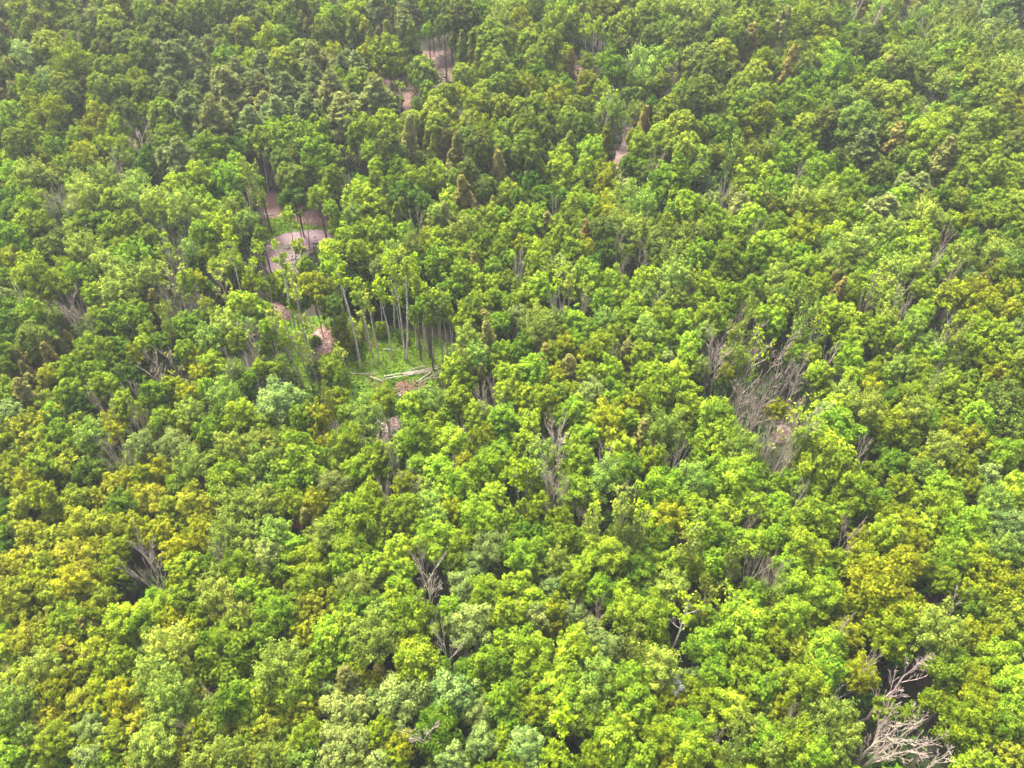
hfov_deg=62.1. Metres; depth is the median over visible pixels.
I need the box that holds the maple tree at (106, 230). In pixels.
[96,214,126,245]
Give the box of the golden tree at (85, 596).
[70,569,112,610]
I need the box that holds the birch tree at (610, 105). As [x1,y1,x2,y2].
[595,75,618,178]
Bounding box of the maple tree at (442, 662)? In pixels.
[427,655,453,678]
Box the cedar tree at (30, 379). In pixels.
[23,372,44,395]
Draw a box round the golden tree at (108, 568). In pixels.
[92,555,135,604]
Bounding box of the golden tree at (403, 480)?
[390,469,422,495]
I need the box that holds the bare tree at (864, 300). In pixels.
[857,285,873,316]
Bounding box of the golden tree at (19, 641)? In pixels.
[0,617,54,672]
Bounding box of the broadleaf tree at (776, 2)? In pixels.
[768,0,791,19]
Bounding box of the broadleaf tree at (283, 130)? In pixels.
[260,115,302,189]
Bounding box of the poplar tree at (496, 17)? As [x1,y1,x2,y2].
[485,7,515,28]
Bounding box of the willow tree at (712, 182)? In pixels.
[696,175,720,212]
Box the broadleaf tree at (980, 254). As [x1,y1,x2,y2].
[974,245,990,272]
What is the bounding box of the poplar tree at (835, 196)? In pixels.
[807,178,850,215]
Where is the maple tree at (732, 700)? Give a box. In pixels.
[707,686,750,743]
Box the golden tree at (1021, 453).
[1014,438,1023,459]
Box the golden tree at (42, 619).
[31,611,50,637]
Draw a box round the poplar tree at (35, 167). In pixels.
[16,154,54,203]
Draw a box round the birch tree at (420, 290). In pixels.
[409,275,427,349]
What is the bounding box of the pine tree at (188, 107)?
[172,90,202,137]
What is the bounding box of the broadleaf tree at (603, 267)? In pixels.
[596,251,620,278]
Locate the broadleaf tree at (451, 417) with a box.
[436,408,458,426]
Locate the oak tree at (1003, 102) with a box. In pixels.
[983,88,1016,119]
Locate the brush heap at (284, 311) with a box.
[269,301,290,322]
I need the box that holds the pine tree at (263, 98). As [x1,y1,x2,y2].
[253,90,274,139]
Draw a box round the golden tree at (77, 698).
[59,680,103,723]
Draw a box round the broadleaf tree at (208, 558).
[195,548,225,598]
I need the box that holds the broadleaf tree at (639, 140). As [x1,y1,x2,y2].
[626,131,653,189]
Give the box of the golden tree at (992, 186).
[962,166,998,226]
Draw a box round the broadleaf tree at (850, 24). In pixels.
[838,19,861,46]
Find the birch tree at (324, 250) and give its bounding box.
[322,248,347,311]
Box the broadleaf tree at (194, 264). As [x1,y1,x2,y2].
[180,249,213,295]
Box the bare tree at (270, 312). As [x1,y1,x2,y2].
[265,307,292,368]
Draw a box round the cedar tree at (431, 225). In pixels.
[424,208,438,245]
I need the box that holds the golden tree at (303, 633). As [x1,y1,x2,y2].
[287,617,315,650]
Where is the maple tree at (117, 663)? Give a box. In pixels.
[103,643,155,706]
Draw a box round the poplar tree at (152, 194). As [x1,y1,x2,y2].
[139,182,177,257]
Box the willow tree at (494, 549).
[472,529,507,574]
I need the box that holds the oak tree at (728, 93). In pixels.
[714,89,735,109]
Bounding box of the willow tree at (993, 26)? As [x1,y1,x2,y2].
[979,17,997,36]
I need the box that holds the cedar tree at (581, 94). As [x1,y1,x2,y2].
[575,73,586,97]
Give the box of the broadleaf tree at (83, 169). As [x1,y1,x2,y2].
[77,162,98,198]
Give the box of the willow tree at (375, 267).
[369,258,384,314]
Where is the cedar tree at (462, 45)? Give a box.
[454,29,467,64]
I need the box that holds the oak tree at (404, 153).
[393,143,410,161]
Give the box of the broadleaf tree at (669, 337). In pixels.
[654,324,680,363]
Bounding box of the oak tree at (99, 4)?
[89,0,103,11]
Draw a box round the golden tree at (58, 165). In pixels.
[48,157,67,178]
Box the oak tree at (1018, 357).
[1012,349,1023,369]
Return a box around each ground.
[0,0,1023,767]
[261,192,342,227]
[263,229,334,274]
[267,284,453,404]
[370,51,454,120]
[574,60,583,75]
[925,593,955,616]
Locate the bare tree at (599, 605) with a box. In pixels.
[587,593,605,661]
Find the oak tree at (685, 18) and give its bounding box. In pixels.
[676,16,690,75]
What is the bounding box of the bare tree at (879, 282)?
[859,263,883,324]
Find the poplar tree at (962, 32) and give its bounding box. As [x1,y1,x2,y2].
[944,20,974,50]
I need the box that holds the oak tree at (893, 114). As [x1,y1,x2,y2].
[875,107,902,152]
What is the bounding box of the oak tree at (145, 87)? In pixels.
[131,75,161,122]
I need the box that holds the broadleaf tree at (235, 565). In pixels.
[215,548,259,583]
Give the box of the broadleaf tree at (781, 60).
[768,54,784,78]
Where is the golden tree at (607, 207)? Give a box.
[600,198,616,217]
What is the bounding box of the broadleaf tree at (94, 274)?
[85,265,115,316]
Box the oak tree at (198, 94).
[189,87,203,105]
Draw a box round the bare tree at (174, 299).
[158,279,190,317]
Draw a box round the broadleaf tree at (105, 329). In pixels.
[89,317,119,361]
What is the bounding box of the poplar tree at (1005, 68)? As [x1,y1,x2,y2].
[992,51,1023,85]
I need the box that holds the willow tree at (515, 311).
[507,303,530,335]
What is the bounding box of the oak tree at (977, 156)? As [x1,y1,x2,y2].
[961,144,987,167]
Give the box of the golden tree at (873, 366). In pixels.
[854,354,885,414]
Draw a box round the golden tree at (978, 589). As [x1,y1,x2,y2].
[939,577,992,634]
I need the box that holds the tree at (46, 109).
[19,88,73,135]
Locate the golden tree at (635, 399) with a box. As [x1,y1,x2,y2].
[609,389,649,417]
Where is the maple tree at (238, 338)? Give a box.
[223,327,253,387]
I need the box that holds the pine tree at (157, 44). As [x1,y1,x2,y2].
[151,38,165,65]
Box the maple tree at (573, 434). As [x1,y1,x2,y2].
[562,423,596,462]
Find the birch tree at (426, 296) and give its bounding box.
[420,281,439,360]
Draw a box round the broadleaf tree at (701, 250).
[681,236,716,293]
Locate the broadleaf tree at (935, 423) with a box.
[912,407,948,441]
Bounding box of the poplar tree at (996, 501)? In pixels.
[977,481,1016,522]
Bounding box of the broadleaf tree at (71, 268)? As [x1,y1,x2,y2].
[60,261,93,306]
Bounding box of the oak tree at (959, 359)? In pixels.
[940,350,971,373]
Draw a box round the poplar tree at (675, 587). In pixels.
[655,566,689,612]
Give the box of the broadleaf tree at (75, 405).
[68,393,107,452]
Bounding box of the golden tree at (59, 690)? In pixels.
[29,672,91,732]
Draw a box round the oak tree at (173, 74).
[168,68,188,87]
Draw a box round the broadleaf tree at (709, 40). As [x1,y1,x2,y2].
[702,30,719,46]
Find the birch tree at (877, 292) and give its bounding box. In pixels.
[859,271,885,324]
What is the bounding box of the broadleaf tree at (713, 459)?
[701,452,728,504]
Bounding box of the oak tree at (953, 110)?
[936,103,964,131]
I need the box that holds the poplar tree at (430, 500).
[416,486,444,517]
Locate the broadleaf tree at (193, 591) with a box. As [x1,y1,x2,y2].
[181,577,212,624]
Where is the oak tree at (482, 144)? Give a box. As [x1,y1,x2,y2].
[462,128,494,173]
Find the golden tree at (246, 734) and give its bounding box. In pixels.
[230,724,259,753]
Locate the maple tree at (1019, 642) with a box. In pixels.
[1004,625,1023,658]
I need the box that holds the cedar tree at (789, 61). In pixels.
[775,44,798,87]
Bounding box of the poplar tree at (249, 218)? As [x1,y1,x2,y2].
[233,206,262,276]
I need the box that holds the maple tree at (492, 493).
[479,481,511,512]
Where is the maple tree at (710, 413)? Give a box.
[693,395,734,437]
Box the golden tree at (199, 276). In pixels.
[186,267,207,292]
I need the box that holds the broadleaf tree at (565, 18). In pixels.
[541,0,584,53]
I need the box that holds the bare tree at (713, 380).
[704,320,734,398]
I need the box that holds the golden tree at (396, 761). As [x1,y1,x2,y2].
[381,747,414,767]
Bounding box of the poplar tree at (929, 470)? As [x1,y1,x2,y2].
[902,455,945,500]
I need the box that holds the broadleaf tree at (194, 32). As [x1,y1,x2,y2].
[177,19,200,39]
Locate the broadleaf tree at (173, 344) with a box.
[163,318,181,351]
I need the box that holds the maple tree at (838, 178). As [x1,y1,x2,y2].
[817,171,846,200]
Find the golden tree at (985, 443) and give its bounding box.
[973,432,998,460]
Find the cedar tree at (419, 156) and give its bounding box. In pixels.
[412,149,425,169]
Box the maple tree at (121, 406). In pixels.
[109,388,143,436]
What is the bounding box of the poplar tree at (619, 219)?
[607,203,633,241]
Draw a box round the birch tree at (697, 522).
[679,501,707,544]
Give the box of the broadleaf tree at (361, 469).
[338,453,381,500]
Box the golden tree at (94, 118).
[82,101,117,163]
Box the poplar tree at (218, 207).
[213,201,244,252]
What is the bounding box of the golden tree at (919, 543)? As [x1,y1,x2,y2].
[898,526,933,555]
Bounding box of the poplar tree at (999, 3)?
[981,0,1009,34]
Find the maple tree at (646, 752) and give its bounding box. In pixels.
[628,739,659,767]
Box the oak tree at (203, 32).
[200,22,213,41]
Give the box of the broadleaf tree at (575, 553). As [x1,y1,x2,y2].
[567,541,585,568]
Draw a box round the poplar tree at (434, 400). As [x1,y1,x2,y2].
[415,377,456,417]
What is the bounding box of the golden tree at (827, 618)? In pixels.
[802,608,838,642]
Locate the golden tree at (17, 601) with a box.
[0,574,55,630]
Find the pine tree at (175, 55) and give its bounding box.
[154,37,196,81]
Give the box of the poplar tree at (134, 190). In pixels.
[114,175,160,257]
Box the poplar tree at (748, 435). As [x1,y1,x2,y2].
[717,422,764,465]
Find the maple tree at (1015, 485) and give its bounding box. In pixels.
[994,468,1023,506]
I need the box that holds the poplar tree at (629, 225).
[621,211,653,280]
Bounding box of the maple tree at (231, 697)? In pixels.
[210,673,255,728]
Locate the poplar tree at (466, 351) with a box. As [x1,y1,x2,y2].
[453,346,470,367]
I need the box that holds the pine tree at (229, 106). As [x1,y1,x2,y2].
[219,96,239,134]
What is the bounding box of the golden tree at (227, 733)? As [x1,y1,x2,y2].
[215,725,233,746]
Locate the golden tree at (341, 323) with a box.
[324,311,360,345]
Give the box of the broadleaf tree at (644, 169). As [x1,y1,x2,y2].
[632,157,657,218]
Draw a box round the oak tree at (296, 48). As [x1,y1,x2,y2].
[289,38,307,60]
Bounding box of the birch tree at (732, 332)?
[719,315,748,392]
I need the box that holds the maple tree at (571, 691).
[546,679,590,736]
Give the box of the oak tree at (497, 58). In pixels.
[480,44,510,78]
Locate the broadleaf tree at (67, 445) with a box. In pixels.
[56,436,94,465]
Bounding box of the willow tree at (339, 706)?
[316,686,373,738]
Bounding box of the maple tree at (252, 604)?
[242,599,272,639]
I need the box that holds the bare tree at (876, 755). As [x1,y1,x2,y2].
[862,701,928,767]
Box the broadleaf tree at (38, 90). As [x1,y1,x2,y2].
[28,84,53,126]
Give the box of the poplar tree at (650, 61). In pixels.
[622,38,666,95]
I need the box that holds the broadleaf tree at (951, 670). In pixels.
[915,645,982,705]
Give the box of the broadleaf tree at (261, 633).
[249,621,277,649]
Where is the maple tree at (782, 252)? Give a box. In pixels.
[765,238,791,269]
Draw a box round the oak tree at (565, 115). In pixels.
[556,105,577,129]
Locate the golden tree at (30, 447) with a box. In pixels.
[11,431,60,488]
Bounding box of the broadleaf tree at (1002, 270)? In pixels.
[984,257,1021,285]
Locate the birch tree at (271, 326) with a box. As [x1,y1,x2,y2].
[255,305,303,387]
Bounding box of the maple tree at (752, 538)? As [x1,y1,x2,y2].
[726,528,765,593]
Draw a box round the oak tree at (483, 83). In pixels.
[473,79,494,94]
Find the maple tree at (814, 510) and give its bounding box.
[790,490,835,535]
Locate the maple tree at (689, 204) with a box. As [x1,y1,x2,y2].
[663,187,708,227]
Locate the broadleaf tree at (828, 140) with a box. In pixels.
[817,119,838,151]
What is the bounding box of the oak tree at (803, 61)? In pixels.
[791,51,818,118]
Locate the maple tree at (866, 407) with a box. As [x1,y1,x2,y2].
[838,381,887,466]
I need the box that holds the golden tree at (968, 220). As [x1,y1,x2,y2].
[957,204,980,231]
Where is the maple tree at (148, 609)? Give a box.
[123,598,169,651]
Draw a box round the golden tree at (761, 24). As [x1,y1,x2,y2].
[750,17,768,58]
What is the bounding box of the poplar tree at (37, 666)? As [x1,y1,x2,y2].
[16,645,71,701]
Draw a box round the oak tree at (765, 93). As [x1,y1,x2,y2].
[749,82,772,102]
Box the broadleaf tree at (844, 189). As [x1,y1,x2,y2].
[836,182,851,201]
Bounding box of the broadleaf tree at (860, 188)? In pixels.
[846,181,871,227]
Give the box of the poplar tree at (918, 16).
[906,3,932,30]
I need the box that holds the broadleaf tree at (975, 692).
[939,678,1000,740]
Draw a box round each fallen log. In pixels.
[384,369,418,376]
[386,371,429,378]
[397,369,433,394]
[403,366,440,374]
[407,364,441,374]
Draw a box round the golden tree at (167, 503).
[157,495,185,535]
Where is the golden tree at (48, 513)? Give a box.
[41,499,65,524]
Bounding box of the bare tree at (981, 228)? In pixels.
[978,214,987,233]
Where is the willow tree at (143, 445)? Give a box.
[121,428,167,494]
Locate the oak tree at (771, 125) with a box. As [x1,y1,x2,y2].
[761,119,783,140]
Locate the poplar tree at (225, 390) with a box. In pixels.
[204,374,247,416]
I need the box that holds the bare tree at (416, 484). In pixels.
[411,469,422,503]
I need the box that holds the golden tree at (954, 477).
[948,465,972,495]
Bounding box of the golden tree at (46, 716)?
[31,701,75,744]
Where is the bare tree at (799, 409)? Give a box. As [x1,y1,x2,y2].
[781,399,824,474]
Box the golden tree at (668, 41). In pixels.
[650,32,673,72]
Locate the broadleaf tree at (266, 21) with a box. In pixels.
[253,17,271,43]
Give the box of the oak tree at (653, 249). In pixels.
[644,235,673,297]
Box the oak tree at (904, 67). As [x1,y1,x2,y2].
[885,53,916,83]
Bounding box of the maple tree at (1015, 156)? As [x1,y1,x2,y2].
[1007,152,1023,169]
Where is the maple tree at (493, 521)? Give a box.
[475,505,505,539]
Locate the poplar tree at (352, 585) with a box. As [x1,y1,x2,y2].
[334,567,381,604]
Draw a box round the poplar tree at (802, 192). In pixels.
[782,181,815,217]
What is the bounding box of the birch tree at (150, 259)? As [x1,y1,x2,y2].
[142,256,164,297]
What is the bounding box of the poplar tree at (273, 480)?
[254,469,299,530]
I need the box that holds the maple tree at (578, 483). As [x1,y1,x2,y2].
[554,465,601,523]
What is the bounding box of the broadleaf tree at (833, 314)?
[817,301,850,352]
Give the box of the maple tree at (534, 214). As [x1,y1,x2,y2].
[524,202,551,233]
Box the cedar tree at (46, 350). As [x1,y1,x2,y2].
[39,341,67,382]
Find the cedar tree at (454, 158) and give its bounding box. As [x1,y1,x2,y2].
[445,130,462,169]
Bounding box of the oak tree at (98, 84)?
[86,70,110,101]
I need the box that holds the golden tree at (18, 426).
[3,412,56,477]
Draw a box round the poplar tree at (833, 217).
[821,212,839,250]
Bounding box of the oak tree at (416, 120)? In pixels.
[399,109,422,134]
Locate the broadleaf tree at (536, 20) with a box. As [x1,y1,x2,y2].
[527,0,548,28]
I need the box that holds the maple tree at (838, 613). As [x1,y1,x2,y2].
[825,592,856,626]
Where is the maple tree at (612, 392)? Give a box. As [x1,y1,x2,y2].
[593,376,633,438]
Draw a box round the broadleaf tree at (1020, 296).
[1010,288,1023,309]
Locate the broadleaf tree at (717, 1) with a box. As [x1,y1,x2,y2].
[701,0,724,17]
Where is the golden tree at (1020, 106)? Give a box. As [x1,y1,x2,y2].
[1013,101,1023,119]
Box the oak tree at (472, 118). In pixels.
[458,108,482,129]
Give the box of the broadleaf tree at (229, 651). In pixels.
[190,607,269,692]
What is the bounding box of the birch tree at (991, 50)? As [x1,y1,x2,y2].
[979,42,998,67]
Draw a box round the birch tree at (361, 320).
[354,307,369,350]
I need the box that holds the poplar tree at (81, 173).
[71,171,94,210]
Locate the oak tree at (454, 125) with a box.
[443,120,461,145]
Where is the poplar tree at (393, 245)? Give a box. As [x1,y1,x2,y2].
[376,238,406,299]
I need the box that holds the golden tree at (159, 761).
[141,748,171,767]
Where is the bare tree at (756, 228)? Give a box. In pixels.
[745,218,765,242]
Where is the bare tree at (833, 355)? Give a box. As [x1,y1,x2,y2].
[810,343,841,405]
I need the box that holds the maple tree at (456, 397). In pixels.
[440,379,473,430]
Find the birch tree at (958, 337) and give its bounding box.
[937,319,976,369]
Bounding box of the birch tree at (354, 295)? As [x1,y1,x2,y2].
[349,276,373,365]
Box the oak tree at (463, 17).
[446,0,481,35]
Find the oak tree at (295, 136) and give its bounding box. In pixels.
[288,132,310,190]
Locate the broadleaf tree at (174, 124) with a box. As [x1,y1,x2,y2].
[156,118,188,137]
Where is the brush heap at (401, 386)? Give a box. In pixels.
[394,378,426,399]
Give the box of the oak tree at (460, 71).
[452,62,474,104]
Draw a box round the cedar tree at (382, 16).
[368,0,396,35]
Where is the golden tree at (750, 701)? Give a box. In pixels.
[731,683,761,729]
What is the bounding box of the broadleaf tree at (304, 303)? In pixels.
[285,288,314,347]
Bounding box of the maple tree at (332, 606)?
[323,586,349,615]
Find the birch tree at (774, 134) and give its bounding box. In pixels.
[760,121,783,197]
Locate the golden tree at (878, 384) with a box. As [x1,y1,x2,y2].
[853,371,884,422]
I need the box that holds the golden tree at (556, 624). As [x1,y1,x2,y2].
[543,616,570,648]
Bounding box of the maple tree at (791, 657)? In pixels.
[779,647,815,677]
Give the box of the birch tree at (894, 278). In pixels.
[862,262,897,326]
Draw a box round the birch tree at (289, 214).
[278,205,299,269]
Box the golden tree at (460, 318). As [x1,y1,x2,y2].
[447,299,481,344]
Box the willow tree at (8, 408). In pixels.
[0,397,27,428]
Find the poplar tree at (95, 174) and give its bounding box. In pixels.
[81,164,120,198]
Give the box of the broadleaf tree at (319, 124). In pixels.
[298,109,332,154]
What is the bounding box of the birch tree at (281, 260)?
[268,238,298,349]
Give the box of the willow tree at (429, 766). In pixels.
[420,763,436,767]
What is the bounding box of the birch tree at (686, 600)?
[663,572,698,649]
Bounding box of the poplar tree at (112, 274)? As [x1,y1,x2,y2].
[99,252,143,292]
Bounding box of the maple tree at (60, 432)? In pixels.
[38,417,77,453]
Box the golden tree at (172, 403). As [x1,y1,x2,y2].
[164,386,195,439]
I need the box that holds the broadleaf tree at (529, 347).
[513,329,539,362]
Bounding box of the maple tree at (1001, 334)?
[976,316,1019,368]
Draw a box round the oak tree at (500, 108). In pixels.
[484,92,512,122]
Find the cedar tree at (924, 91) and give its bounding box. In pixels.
[912,65,933,110]
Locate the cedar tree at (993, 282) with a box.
[973,262,999,312]
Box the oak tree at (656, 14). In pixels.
[648,7,662,21]
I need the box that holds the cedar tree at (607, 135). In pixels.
[598,121,615,168]
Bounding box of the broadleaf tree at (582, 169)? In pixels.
[564,156,595,192]
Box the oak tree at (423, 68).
[404,54,438,91]
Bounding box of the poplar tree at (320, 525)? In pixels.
[300,516,344,582]
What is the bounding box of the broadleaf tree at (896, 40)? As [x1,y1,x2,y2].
[883,30,907,50]
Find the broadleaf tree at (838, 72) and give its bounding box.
[811,50,864,99]
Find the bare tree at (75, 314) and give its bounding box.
[57,287,94,338]
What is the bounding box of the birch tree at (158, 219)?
[142,193,172,272]
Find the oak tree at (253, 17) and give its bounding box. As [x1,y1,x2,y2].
[246,9,265,31]
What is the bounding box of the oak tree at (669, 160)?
[666,152,676,193]
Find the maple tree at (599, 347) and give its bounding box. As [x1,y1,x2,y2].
[584,327,621,373]
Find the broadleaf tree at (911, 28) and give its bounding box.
[902,19,921,40]
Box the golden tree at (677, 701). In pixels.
[666,693,690,717]
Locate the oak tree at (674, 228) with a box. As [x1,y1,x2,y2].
[667,224,686,246]
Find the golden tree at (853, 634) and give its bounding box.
[823,615,865,671]
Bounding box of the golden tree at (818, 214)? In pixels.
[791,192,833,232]
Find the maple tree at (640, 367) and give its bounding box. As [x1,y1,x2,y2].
[630,360,655,425]
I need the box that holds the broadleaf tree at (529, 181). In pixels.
[518,167,542,206]
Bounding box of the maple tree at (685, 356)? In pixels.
[675,340,700,376]
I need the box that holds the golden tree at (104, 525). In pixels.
[88,508,134,565]
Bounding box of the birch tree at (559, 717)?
[549,693,577,738]
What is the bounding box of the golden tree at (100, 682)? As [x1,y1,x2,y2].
[84,664,129,712]
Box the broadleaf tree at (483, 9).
[466,0,500,32]
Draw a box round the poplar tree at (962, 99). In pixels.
[945,87,973,111]
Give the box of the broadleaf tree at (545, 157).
[539,138,555,167]
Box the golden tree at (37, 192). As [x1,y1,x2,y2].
[33,188,51,216]
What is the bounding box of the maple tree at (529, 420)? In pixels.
[516,408,540,458]
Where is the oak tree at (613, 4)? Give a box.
[597,0,618,67]
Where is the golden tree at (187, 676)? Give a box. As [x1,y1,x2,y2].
[182,663,207,705]
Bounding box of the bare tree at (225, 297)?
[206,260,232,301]
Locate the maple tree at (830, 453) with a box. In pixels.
[788,427,861,512]
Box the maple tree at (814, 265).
[789,250,822,321]
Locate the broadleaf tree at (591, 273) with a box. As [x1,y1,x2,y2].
[569,254,604,314]
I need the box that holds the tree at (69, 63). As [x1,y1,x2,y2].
[46,33,99,92]
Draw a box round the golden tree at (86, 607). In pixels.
[76,600,102,620]
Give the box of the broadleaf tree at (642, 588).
[630,577,661,599]
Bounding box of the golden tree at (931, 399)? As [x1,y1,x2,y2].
[915,391,944,428]
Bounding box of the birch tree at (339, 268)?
[323,244,361,368]
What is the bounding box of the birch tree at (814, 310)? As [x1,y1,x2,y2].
[780,295,823,389]
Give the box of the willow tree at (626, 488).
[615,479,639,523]
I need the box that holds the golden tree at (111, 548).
[101,533,145,592]
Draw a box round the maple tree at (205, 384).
[197,376,216,404]
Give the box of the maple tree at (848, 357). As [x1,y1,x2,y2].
[832,340,867,382]
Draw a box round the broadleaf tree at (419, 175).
[402,164,428,191]
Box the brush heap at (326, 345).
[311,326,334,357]
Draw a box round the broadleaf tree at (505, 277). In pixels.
[496,268,514,329]
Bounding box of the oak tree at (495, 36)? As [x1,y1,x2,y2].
[475,19,512,63]
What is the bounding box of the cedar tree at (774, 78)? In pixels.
[768,58,780,87]
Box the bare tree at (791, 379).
[772,366,802,440]
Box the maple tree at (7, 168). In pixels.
[0,157,27,181]
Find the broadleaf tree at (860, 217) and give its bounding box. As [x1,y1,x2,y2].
[845,209,878,251]
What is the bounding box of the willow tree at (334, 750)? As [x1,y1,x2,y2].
[313,722,370,767]
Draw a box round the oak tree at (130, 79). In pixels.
[124,78,143,123]
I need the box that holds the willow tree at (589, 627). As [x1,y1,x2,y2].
[576,613,605,664]
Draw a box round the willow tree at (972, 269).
[942,265,979,328]
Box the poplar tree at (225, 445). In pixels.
[208,429,251,468]
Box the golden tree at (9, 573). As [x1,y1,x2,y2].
[3,567,42,606]
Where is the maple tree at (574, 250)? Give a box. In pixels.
[559,228,591,299]
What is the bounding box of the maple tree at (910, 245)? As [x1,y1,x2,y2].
[890,226,933,280]
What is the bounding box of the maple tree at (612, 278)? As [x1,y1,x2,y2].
[598,262,629,320]
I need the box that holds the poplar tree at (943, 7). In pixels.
[914,0,947,33]
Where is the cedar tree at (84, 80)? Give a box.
[79,75,89,100]
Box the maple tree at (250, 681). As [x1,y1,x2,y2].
[237,670,261,700]
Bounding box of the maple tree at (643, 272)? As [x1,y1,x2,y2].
[631,265,657,291]
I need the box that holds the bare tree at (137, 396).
[120,377,150,421]
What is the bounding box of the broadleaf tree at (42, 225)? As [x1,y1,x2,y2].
[20,208,58,256]
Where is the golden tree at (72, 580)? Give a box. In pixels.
[50,563,97,601]
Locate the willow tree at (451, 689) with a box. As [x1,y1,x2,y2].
[429,667,480,726]
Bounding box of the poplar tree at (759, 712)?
[747,699,780,742]
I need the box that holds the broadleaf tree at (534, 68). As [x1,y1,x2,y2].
[525,57,549,84]
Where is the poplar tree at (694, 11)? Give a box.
[681,0,713,35]
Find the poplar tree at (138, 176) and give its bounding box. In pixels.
[120,167,154,227]
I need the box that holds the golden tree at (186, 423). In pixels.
[174,412,198,440]
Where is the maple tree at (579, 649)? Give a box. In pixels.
[551,622,599,672]
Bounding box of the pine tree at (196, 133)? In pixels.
[192,126,210,140]
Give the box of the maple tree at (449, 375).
[439,351,477,420]
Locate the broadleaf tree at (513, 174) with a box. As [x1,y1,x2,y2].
[504,161,526,187]
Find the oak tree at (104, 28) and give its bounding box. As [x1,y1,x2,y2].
[95,15,124,45]
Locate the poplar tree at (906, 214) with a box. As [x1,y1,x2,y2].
[896,201,921,223]
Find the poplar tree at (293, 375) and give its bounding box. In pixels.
[282,367,301,384]
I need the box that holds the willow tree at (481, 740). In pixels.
[464,720,499,764]
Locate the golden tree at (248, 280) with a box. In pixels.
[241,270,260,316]
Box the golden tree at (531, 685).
[506,672,548,706]
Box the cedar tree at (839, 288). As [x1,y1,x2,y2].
[821,276,847,334]
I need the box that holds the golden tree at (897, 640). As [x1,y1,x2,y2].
[864,619,915,661]
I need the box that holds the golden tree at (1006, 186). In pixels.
[986,175,1020,230]
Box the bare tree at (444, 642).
[430,616,465,670]
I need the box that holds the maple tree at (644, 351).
[623,339,662,372]
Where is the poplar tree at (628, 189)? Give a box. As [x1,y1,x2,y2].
[607,172,640,254]
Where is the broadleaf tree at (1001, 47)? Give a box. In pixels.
[987,43,1011,63]
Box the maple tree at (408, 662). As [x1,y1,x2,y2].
[392,633,441,702]
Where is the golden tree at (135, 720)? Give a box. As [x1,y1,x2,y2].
[123,707,157,743]
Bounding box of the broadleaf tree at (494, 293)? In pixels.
[484,286,503,309]
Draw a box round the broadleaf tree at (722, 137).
[708,118,745,158]
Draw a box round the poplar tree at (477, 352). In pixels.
[462,339,494,400]
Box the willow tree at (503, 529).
[496,527,515,578]
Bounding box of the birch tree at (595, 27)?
[584,12,602,90]
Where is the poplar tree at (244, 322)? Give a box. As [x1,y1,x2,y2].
[234,315,256,348]
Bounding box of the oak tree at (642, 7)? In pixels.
[635,2,653,64]
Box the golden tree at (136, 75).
[125,65,153,129]
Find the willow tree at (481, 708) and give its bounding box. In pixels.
[464,693,500,729]
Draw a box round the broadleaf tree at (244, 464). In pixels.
[242,454,268,516]
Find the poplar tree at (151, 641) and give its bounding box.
[139,617,171,659]
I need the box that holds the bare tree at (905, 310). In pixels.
[883,293,913,355]
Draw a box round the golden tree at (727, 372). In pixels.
[715,362,737,398]
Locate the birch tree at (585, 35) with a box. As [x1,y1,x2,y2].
[578,18,593,70]
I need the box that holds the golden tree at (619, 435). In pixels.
[604,422,630,457]
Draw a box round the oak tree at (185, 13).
[173,0,201,35]
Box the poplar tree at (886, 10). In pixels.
[864,0,901,24]
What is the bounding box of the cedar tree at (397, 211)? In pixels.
[390,201,403,231]
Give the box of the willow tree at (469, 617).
[444,601,493,653]
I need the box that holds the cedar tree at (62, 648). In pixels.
[57,644,90,677]
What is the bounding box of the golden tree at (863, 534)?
[846,524,873,559]
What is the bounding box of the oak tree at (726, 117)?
[718,108,738,130]
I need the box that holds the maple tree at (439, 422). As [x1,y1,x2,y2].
[422,408,449,441]
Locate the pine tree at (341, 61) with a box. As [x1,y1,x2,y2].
[331,52,352,75]
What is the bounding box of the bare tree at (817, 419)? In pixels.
[765,392,838,502]
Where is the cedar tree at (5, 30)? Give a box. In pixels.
[0,18,19,43]
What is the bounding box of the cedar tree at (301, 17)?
[298,10,307,36]
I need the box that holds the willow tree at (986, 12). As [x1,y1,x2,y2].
[975,3,998,36]
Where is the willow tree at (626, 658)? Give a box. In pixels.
[591,651,629,698]
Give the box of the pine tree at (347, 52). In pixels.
[342,48,351,59]
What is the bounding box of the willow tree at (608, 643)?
[588,628,625,684]
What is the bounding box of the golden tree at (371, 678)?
[360,669,384,694]
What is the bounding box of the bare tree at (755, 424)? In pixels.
[747,373,780,441]
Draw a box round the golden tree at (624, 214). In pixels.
[618,205,633,257]
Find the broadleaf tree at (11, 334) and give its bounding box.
[0,323,24,359]
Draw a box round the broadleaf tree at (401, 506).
[381,491,420,556]
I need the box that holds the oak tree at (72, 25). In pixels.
[61,14,85,33]
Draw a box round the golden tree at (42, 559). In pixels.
[25,549,58,579]
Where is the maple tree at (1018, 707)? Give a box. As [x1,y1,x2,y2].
[979,689,1023,744]
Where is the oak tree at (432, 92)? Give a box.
[427,88,440,103]
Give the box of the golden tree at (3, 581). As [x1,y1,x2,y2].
[0,575,15,599]
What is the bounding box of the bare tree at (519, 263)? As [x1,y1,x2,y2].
[513,248,522,280]
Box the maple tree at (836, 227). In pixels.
[817,220,850,244]
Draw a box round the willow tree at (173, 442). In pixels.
[153,425,191,478]
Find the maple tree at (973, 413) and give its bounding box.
[957,399,996,446]
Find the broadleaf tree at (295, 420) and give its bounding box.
[284,402,318,457]
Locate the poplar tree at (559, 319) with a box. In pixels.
[546,305,564,339]
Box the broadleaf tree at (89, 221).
[67,209,100,243]
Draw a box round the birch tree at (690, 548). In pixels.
[672,524,706,602]
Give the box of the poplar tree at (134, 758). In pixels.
[120,739,160,767]
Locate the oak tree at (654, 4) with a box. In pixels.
[635,0,659,63]

